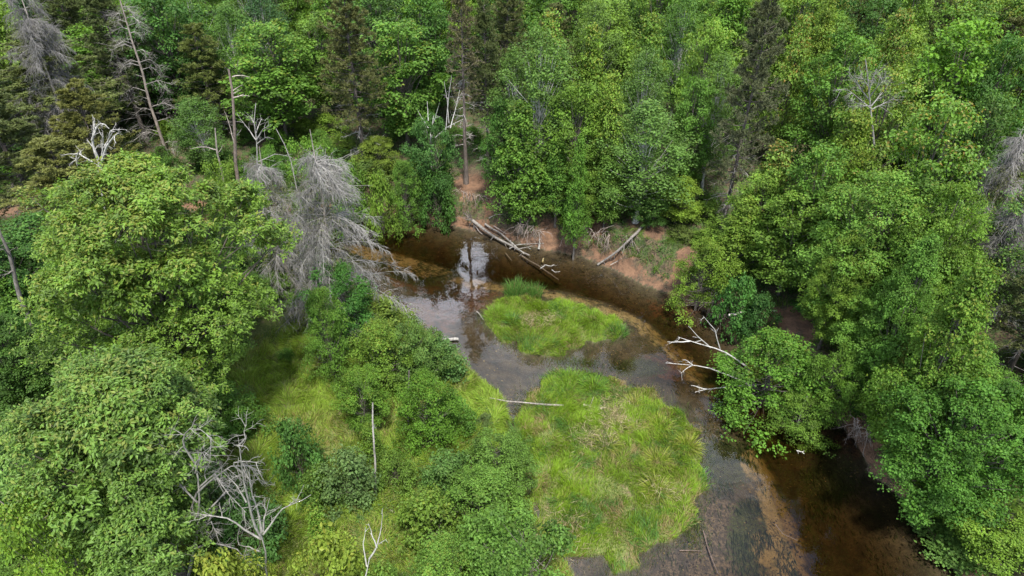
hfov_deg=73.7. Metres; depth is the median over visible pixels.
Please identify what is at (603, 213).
young tree
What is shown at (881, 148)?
maple tree
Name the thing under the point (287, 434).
shrub
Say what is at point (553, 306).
reed tuft
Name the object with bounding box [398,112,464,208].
alder bush
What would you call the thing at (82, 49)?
maple tree
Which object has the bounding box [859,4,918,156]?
young tree
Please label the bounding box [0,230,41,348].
dead tree
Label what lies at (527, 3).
maple tree
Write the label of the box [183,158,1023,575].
bank grass
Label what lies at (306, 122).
shrub
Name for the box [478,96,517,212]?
young tree
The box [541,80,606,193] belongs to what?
maple tree
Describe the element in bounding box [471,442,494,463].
shrub
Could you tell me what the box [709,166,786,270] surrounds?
maple tree
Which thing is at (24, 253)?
maple tree
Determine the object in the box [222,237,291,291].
alder bush
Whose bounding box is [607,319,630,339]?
reed tuft
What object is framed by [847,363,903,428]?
shrub
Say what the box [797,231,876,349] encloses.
maple tree
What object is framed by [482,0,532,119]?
pine tree
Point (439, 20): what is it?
maple tree
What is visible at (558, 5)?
deciduous tree
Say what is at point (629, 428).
grass tussock
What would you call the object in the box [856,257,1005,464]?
young tree
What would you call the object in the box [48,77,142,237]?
pine tree
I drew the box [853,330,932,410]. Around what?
young tree
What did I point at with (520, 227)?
exposed root
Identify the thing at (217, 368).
alder bush
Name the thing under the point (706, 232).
shrub
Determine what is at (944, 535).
shrub
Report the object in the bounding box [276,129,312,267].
dead pole
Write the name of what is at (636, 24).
birch tree
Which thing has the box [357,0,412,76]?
birch tree
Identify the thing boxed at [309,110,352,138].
shrub
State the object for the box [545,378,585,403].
grass tussock
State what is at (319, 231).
dead spruce
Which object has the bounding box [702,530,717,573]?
fallen log
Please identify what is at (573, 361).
water sedge
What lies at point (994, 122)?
maple tree
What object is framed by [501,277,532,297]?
reed tuft
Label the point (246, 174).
shrub
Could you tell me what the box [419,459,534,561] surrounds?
alder bush
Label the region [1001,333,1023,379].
shrub
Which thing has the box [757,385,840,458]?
alder bush
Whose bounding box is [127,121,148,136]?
shrub
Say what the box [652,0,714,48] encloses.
maple tree
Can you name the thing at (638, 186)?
birch tree
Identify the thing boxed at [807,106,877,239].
young tree
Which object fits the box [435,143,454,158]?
shrub
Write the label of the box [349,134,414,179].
alder bush
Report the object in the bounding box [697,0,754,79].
young tree
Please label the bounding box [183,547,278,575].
shrub
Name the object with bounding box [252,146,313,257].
alder bush
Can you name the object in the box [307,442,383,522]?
shrub
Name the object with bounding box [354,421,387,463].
sapling
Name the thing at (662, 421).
grass tussock
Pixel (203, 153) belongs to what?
birch tree
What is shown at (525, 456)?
shrub
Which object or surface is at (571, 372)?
grass tussock
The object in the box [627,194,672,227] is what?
alder bush
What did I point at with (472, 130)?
shrub
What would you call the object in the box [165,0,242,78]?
maple tree
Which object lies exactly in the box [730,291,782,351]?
shrub
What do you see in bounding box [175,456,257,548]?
shrub
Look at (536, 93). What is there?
birch tree
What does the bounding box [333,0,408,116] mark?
maple tree
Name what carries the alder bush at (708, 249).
on the ground at (842, 548)
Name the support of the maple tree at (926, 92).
on the ground at (842, 548)
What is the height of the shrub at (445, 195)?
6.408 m
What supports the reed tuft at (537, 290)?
on the ground at (842, 548)
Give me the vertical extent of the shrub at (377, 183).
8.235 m
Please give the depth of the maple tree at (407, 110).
62.01 m
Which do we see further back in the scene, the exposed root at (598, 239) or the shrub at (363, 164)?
the shrub at (363, 164)
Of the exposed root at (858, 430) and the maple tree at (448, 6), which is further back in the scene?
the maple tree at (448, 6)
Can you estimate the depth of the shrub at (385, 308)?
45.54 m
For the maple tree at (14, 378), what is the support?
on the ground at (842, 548)
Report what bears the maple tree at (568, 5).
on the ground at (842, 548)
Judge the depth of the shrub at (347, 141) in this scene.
65.88 m
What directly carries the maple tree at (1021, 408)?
on the ground at (842, 548)
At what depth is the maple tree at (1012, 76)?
61.01 m
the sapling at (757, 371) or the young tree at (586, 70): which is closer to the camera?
the sapling at (757, 371)
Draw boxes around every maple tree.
[0,0,27,89]
[0,1,58,100]
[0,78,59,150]
[0,211,103,306]
[0,233,66,344]
[0,306,66,414]
[30,0,117,81]
[54,20,156,128]
[82,0,122,67]
[104,0,158,63]
[104,0,222,126]
[106,1,182,118]
[154,0,223,90]
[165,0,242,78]
[200,0,266,37]
[217,18,324,138]
[242,0,310,60]
[282,10,349,112]
[308,0,367,71]
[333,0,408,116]
[335,18,454,148]
[384,0,453,88]
[386,0,410,21]
[396,0,465,113]
[412,0,472,94]
[464,0,493,54]
[468,0,539,98]
[470,0,505,82]
[516,0,552,60]
[524,0,591,88]
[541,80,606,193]
[560,0,594,38]
[568,0,635,98]
[609,0,646,75]
[621,0,701,97]
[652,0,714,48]
[655,174,705,224]
[658,0,709,66]
[661,73,721,180]
[669,15,739,148]
[698,0,748,44]
[703,1,757,65]
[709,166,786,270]
[729,0,796,85]
[741,184,832,295]
[761,137,860,286]
[768,0,839,106]
[777,20,891,186]
[783,0,856,73]
[783,165,988,336]
[793,11,856,129]
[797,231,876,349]
[829,274,937,382]
[831,0,904,95]
[834,62,929,208]
[845,12,930,118]
[845,86,992,255]
[850,0,859,26]
[856,0,932,43]
[857,388,978,458]
[865,366,1023,534]
[871,0,941,85]
[873,179,994,332]
[879,54,955,171]
[885,14,1014,179]
[897,335,1023,430]
[900,0,1012,101]
[904,461,998,520]
[910,38,995,157]
[921,0,949,43]
[923,29,1023,189]
[925,0,978,43]
[928,87,1023,216]
[974,36,1023,160]
[982,0,1016,39]
[996,39,1023,129]
[1005,373,1023,425]
[1010,156,1023,193]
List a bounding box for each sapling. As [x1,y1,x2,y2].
[305,500,334,557]
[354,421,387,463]
[747,362,791,394]
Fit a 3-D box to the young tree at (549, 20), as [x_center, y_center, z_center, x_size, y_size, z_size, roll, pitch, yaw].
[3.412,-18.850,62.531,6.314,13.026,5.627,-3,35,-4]
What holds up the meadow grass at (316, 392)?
on the ground at (842, 548)
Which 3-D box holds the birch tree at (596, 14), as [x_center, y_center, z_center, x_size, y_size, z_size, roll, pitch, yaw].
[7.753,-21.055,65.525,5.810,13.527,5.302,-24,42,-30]
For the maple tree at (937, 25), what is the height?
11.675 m
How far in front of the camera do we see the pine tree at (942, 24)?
67.81 m
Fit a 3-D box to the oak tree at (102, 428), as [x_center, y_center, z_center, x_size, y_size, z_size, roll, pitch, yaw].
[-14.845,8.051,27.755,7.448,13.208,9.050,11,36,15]
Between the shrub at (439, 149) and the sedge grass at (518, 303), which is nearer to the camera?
the sedge grass at (518, 303)
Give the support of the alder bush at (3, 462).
on the ground at (842, 548)
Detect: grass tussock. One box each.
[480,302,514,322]
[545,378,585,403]
[552,303,580,320]
[553,366,587,388]
[574,373,614,399]
[576,307,608,325]
[587,429,624,456]
[603,412,637,440]
[620,390,654,415]
[634,469,678,504]
[640,445,679,473]
[641,411,678,437]
[667,428,706,457]
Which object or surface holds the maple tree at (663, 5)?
on the ground at (842, 548)
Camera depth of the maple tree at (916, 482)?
33.70 m
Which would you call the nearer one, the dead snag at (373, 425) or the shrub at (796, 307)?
the dead snag at (373, 425)
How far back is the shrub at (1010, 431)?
35.75 m
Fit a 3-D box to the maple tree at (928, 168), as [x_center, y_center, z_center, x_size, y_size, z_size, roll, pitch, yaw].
[24.901,-5.500,42.790,6.305,13.945,7.648,-26,42,-32]
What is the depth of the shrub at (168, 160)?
62.55 m
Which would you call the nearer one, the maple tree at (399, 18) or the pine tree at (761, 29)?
the pine tree at (761, 29)
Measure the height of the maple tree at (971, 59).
15.262 m
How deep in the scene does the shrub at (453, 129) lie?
68.46 m
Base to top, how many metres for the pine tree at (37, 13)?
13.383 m
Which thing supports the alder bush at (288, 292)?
on the ground at (842, 548)
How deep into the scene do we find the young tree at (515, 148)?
53.76 m
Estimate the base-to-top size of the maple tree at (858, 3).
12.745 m
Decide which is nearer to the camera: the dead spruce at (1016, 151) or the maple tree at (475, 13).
the dead spruce at (1016, 151)
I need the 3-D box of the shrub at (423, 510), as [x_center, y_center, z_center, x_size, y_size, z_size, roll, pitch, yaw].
[-3.907,11.110,32.160,4.483,4.655,4.156,-16,38,-21]
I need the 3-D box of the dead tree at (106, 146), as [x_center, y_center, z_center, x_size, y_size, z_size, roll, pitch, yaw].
[-21.325,-2.326,39.603,5.950,16.415,2.711,13,37,18]
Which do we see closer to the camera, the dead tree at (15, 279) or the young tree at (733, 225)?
the dead tree at (15, 279)
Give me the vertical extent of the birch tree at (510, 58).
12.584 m
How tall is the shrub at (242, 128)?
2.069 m
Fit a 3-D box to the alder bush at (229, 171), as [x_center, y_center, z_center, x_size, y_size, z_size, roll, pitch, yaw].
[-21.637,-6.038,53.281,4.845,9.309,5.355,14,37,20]
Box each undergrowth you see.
[0,51,1023,575]
[0,253,563,575]
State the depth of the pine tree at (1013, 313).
36.40 m
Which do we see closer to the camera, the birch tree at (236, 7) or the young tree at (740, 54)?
the young tree at (740, 54)
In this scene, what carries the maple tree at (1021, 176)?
on the ground at (842, 548)
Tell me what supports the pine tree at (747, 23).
on the ground at (842, 548)
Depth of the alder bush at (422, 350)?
40.32 m
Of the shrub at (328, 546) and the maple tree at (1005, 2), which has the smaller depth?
the shrub at (328, 546)
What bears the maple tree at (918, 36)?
on the ground at (842, 548)
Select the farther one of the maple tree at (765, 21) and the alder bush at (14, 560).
the maple tree at (765, 21)
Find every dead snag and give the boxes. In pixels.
[191,128,225,186]
[224,69,252,233]
[235,103,294,263]
[372,402,376,493]
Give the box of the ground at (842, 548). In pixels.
[0,0,1023,575]
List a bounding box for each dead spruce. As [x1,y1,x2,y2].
[0,0,102,157]
[236,146,318,321]
[265,131,425,363]
[958,203,1023,332]
[963,126,1023,267]
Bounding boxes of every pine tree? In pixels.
[0,28,142,153]
[0,91,63,235]
[0,134,120,241]
[29,0,66,52]
[31,0,119,116]
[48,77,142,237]
[74,0,166,142]
[172,22,242,142]
[304,0,339,60]
[317,0,400,158]
[444,0,484,184]
[463,0,508,172]
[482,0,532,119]
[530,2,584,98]
[705,0,790,230]
[723,1,778,120]
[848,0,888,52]
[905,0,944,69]
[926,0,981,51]
[981,270,1023,380]
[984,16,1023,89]
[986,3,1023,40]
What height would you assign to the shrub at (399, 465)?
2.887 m
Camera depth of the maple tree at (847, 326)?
37.93 m
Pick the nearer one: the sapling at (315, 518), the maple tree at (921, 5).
the sapling at (315, 518)
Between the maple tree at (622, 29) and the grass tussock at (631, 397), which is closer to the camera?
the grass tussock at (631, 397)
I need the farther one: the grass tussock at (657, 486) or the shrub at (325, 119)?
the shrub at (325, 119)
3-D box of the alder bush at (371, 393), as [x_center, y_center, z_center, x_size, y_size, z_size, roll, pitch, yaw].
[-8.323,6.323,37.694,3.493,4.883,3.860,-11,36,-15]
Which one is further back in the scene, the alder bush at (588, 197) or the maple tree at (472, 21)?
the maple tree at (472, 21)
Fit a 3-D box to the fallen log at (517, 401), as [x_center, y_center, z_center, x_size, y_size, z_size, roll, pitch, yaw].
[0.956,6.876,41.347,4.729,0.932,0.768,5,35,8]
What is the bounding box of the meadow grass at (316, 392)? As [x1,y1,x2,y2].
[174,283,577,575]
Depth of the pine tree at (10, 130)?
52.93 m
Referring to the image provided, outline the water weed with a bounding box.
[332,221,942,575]
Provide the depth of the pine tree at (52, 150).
49.03 m
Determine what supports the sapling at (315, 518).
on the ground at (842, 548)
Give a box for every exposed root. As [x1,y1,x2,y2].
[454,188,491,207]
[502,217,551,246]
[559,226,612,252]
[622,236,641,253]
[840,412,872,455]
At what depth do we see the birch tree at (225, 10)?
65.50 m
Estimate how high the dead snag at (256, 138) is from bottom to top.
14.054 m
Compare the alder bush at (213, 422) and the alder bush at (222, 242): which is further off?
the alder bush at (222, 242)
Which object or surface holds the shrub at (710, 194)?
on the ground at (842, 548)
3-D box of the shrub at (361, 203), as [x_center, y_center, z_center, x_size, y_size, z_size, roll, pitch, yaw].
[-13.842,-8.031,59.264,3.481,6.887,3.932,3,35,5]
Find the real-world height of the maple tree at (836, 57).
14.150 m
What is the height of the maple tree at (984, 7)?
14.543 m
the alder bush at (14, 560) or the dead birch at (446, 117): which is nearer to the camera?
the alder bush at (14, 560)
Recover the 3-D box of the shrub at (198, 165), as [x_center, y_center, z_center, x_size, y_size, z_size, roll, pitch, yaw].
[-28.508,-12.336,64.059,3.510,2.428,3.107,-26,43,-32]
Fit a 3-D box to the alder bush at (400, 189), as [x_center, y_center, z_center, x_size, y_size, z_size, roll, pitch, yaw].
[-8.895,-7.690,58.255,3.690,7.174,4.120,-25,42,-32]
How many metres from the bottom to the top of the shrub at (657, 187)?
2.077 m
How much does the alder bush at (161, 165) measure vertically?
11.810 m
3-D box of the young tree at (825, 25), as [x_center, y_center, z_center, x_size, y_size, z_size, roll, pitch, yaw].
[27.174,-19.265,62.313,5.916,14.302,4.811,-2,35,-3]
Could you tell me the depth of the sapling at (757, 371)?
41.69 m
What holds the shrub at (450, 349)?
on the ground at (842, 548)
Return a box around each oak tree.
[0,343,227,575]
[6,148,303,407]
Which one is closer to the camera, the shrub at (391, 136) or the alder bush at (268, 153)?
the alder bush at (268, 153)
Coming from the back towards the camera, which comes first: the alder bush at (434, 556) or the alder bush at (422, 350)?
the alder bush at (422, 350)
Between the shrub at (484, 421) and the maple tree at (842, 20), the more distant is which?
the maple tree at (842, 20)
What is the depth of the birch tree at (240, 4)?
74.00 m
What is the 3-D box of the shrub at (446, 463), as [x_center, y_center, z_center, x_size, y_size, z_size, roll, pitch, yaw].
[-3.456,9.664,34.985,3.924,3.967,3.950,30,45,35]
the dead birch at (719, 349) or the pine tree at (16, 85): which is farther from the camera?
the pine tree at (16, 85)
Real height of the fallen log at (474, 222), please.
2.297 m
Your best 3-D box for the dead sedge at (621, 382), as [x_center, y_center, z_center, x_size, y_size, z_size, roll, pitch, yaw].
[5.047,6.450,42.326,11.214,0.836,23.471,-7,36,-9]
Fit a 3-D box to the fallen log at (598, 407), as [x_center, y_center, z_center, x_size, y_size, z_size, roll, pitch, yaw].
[5.359,7.184,41.262,2.120,0.979,0.643,5,35,8]
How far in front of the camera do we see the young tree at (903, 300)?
35.59 m
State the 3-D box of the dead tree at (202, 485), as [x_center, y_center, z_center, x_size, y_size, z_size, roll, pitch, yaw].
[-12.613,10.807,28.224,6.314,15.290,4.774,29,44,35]
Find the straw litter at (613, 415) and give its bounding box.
[513,309,690,572]
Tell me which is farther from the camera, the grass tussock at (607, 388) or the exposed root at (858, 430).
the grass tussock at (607, 388)
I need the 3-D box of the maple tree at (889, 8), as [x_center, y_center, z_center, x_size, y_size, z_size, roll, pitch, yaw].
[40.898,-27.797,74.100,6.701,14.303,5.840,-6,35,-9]
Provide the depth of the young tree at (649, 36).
58.36 m
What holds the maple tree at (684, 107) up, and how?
on the ground at (842, 548)
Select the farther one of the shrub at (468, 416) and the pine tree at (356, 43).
the pine tree at (356, 43)
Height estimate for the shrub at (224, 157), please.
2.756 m
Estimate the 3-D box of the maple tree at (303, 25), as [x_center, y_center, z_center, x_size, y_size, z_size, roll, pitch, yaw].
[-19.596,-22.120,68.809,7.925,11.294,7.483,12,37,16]
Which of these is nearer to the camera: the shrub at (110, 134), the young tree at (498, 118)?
the young tree at (498, 118)
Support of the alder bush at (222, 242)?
on the ground at (842, 548)
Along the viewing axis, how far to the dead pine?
61.85 m
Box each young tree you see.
[277,0,314,56]
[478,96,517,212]
[481,99,554,233]
[519,7,578,139]
[532,141,573,227]
[544,22,615,160]
[559,132,593,260]
[582,69,634,196]
[584,147,632,229]
[618,10,672,136]
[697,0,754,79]
[709,195,760,279]
[710,31,779,148]
[725,138,799,263]
[752,10,816,155]
[777,0,841,146]
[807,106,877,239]
[809,52,879,181]
[836,229,944,388]
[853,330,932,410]
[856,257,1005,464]
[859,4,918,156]
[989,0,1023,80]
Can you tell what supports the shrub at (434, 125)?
on the ground at (842, 548)
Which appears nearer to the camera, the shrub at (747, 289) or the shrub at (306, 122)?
the shrub at (747, 289)
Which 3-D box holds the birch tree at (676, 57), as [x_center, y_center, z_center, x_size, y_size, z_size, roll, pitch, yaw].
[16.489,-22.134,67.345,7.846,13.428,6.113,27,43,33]
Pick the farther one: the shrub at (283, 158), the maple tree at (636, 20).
the maple tree at (636, 20)
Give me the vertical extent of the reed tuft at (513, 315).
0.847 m
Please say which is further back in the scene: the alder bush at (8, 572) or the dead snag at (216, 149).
the dead snag at (216, 149)
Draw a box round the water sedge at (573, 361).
[471,291,724,575]
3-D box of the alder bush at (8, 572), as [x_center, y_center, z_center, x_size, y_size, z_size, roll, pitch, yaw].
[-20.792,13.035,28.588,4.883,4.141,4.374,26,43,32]
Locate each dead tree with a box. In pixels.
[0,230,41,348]
[60,115,147,329]
[152,414,267,575]
[833,59,906,221]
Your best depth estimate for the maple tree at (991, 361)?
33.39 m
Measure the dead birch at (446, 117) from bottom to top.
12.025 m
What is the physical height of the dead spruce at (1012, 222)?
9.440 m
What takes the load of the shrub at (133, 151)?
on the ground at (842, 548)
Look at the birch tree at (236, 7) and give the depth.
79.97 m
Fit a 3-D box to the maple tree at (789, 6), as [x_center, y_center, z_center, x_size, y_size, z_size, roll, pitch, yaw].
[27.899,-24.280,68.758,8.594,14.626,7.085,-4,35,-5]
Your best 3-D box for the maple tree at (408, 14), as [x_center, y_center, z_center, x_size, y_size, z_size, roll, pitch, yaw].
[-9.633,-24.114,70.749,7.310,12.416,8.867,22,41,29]
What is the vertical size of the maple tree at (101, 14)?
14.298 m
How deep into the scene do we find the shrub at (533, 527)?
33.48 m
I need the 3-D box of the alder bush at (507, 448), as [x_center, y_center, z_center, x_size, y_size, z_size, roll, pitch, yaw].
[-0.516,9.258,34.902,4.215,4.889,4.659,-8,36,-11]
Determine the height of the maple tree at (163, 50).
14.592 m
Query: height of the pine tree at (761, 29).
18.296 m
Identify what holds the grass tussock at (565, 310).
on the ground at (842, 548)
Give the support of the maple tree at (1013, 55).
on the ground at (842, 548)
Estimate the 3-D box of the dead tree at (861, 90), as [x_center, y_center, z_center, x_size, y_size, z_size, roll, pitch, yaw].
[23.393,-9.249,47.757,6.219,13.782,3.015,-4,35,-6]
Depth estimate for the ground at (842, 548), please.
45.26 m
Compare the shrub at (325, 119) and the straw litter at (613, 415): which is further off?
the shrub at (325, 119)
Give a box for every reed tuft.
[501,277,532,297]
[502,310,522,325]
[524,280,544,298]
[548,298,570,314]
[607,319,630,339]
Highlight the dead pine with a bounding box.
[99,0,182,155]
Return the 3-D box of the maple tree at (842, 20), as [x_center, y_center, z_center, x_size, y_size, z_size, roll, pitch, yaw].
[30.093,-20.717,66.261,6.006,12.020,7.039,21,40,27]
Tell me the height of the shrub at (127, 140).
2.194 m
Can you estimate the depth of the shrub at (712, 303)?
48.28 m
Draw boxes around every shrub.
[0,159,28,192]
[98,128,119,145]
[111,132,144,153]
[112,145,143,159]
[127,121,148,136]
[152,118,180,142]
[152,145,170,159]
[159,155,188,171]
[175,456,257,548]
[179,127,203,144]
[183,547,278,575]
[195,144,225,172]
[202,150,246,178]
[208,479,288,569]
[218,122,228,133]
[232,123,263,144]
[240,169,253,182]
[245,146,262,158]
[260,130,302,160]
[267,414,332,506]
[269,155,296,178]
[275,347,294,362]
[285,522,378,575]
[288,323,307,338]
[289,117,318,141]
[294,460,350,515]
[301,128,335,150]
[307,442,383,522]
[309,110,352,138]
[327,144,351,163]
[330,132,356,154]
[337,158,371,228]
[352,291,420,340]
[353,154,392,186]
[360,559,408,575]
[362,169,405,249]
[376,443,417,498]
[381,137,395,150]
[383,479,476,565]
[388,127,412,139]
[411,445,474,521]
[415,331,470,387]
[416,166,457,236]
[419,121,446,137]
[430,390,479,448]
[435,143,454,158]
[449,126,462,138]
[459,125,485,144]
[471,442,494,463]
[474,413,492,428]
[476,152,491,161]
[501,438,531,477]
[512,520,542,550]
[642,175,673,202]
[666,169,706,186]
[666,223,697,246]
[689,199,727,226]
[690,222,728,252]
[699,192,723,207]
[699,289,730,323]
[700,271,766,345]
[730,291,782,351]
[787,294,858,342]
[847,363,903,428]
[905,504,988,575]
[992,408,1023,444]
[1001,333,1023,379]
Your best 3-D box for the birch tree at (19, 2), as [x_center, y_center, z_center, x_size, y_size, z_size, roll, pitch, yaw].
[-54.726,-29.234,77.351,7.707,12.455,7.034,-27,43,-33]
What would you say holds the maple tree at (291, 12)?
on the ground at (842, 548)
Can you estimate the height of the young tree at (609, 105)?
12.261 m
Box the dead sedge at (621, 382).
[482,291,705,569]
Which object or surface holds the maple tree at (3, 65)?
on the ground at (842, 548)
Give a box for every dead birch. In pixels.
[187,406,309,575]
[420,76,459,166]
[669,316,777,391]
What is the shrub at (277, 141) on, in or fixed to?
on the ground at (842, 548)
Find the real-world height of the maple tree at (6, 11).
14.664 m
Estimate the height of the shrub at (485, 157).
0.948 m
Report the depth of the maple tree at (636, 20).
74.26 m
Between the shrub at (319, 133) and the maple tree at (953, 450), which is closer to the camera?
the maple tree at (953, 450)
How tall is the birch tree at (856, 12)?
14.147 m
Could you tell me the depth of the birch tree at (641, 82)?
54.12 m
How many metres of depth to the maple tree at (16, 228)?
43.41 m
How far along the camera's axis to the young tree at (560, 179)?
54.04 m
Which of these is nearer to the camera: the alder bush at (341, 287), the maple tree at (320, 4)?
the alder bush at (341, 287)
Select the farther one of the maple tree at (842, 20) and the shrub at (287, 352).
the maple tree at (842, 20)
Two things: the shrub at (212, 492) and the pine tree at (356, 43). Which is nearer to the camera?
the shrub at (212, 492)
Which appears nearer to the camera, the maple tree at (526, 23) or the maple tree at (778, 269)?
the maple tree at (778, 269)
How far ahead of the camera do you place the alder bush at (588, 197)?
54.57 m
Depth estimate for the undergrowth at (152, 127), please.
65.84 m
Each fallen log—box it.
[445,337,457,340]
[458,211,529,255]
[484,223,515,248]
[492,398,562,406]
[509,242,543,248]
[521,255,558,279]
[584,397,614,409]
[597,225,643,264]
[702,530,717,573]
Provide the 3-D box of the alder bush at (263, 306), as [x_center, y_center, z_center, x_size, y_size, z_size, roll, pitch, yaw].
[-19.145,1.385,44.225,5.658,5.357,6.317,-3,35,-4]
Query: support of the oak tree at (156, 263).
on the ground at (842, 548)
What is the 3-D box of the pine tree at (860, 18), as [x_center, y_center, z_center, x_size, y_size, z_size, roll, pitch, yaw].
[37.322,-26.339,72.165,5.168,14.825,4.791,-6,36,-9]
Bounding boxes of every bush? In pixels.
[0,272,87,390]
[0,410,52,529]
[0,481,111,575]
[0,501,48,572]
[0,505,92,575]
[0,555,48,575]
[46,352,92,403]
[51,304,110,359]
[90,323,131,351]
[114,150,197,245]
[163,409,221,447]
[180,334,230,388]
[182,269,271,355]
[191,155,250,241]
[197,380,276,448]
[201,222,249,272]
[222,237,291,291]
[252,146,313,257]
[256,272,298,309]
[277,135,362,253]
[288,239,320,271]
[293,258,379,349]
[297,286,362,391]
[329,360,391,434]
[340,316,426,406]
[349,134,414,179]
[371,312,456,398]
[384,159,426,237]
[391,364,465,458]
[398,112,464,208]
[402,526,483,575]
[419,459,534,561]
[454,500,578,575]
[463,425,542,509]
[546,175,599,226]
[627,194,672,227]
[662,234,733,327]
[707,323,840,459]
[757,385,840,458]
[795,343,867,427]
[942,483,1023,575]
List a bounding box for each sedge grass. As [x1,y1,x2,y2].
[485,294,625,356]
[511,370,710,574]
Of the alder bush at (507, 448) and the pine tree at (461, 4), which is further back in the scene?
the pine tree at (461, 4)
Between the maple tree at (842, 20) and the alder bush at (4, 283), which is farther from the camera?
the maple tree at (842, 20)
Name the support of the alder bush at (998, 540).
on the ground at (842, 548)
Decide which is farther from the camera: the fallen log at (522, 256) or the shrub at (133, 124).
the shrub at (133, 124)
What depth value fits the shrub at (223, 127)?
68.76 m
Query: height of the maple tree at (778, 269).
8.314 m
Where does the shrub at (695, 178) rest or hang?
on the ground at (842, 548)
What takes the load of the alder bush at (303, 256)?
on the ground at (842, 548)
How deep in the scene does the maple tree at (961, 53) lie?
54.00 m
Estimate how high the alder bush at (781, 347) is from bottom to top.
6.209 m
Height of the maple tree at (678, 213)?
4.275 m
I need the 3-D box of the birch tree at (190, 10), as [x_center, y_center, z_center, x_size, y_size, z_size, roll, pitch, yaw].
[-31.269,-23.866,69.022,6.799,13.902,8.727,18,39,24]
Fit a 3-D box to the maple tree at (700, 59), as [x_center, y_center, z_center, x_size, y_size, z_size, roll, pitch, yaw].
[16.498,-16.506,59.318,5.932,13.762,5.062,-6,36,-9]
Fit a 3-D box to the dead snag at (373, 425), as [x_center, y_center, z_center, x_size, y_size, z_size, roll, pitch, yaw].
[-6.777,7.812,33.940,0.749,6.880,1.175,0,35,0]
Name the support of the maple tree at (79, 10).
on the ground at (842, 548)
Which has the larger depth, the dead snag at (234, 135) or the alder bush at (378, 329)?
the dead snag at (234, 135)
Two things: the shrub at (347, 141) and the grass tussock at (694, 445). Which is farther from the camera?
the shrub at (347, 141)
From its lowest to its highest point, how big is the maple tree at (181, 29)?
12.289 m
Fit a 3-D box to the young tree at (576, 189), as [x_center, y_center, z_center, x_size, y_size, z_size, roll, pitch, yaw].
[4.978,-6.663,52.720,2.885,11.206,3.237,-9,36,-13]
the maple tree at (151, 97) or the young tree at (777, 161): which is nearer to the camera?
the young tree at (777, 161)
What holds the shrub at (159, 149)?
on the ground at (842, 548)
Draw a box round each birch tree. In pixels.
[1,0,50,54]
[163,0,235,116]
[163,93,232,170]
[197,0,266,124]
[213,0,247,46]
[215,0,290,71]
[235,0,292,81]
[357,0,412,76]
[476,24,579,196]
[481,41,551,179]
[562,0,626,123]
[568,0,643,72]
[586,96,700,223]
[609,43,672,180]
[655,0,709,125]
[677,51,753,190]
[769,3,815,46]
[844,0,899,36]
[970,179,1023,326]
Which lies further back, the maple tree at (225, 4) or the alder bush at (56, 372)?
the maple tree at (225, 4)
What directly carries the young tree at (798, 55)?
on the ground at (842, 548)
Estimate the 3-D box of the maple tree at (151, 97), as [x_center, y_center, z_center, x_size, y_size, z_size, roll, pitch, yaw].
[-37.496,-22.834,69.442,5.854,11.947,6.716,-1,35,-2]
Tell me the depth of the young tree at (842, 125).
50.90 m
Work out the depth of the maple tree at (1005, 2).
72.97 m
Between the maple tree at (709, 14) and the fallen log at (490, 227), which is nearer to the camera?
the fallen log at (490, 227)
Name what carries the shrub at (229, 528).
on the ground at (842, 548)
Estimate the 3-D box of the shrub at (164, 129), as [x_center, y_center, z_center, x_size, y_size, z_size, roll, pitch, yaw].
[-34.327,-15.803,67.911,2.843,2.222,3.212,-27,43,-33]
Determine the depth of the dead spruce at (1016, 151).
41.77 m
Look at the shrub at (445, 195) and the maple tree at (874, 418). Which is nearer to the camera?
the maple tree at (874, 418)
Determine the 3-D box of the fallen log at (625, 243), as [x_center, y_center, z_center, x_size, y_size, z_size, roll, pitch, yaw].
[8.572,-3.178,54.499,2.920,3.081,3.480,13,37,18]
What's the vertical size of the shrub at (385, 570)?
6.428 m
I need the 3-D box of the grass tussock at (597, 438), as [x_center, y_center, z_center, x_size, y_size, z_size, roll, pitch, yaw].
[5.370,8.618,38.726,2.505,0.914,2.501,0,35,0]
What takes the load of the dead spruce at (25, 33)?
on the ground at (842, 548)
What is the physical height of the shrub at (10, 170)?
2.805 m
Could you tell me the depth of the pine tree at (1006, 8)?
69.43 m
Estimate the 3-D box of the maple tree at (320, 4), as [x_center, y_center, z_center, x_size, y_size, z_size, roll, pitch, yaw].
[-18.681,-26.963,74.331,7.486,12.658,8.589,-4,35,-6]
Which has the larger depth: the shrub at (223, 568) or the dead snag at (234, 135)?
the dead snag at (234, 135)
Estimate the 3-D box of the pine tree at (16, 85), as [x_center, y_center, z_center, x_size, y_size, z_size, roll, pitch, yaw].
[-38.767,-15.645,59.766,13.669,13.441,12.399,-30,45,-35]
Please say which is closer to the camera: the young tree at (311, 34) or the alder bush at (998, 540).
the alder bush at (998, 540)
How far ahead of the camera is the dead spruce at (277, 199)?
45.71 m
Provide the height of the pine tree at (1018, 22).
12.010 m
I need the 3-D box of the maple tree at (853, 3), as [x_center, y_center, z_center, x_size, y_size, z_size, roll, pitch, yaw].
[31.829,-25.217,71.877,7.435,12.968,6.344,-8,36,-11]
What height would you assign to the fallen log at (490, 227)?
0.909 m
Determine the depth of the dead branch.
24.43 m
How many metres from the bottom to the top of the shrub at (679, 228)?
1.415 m

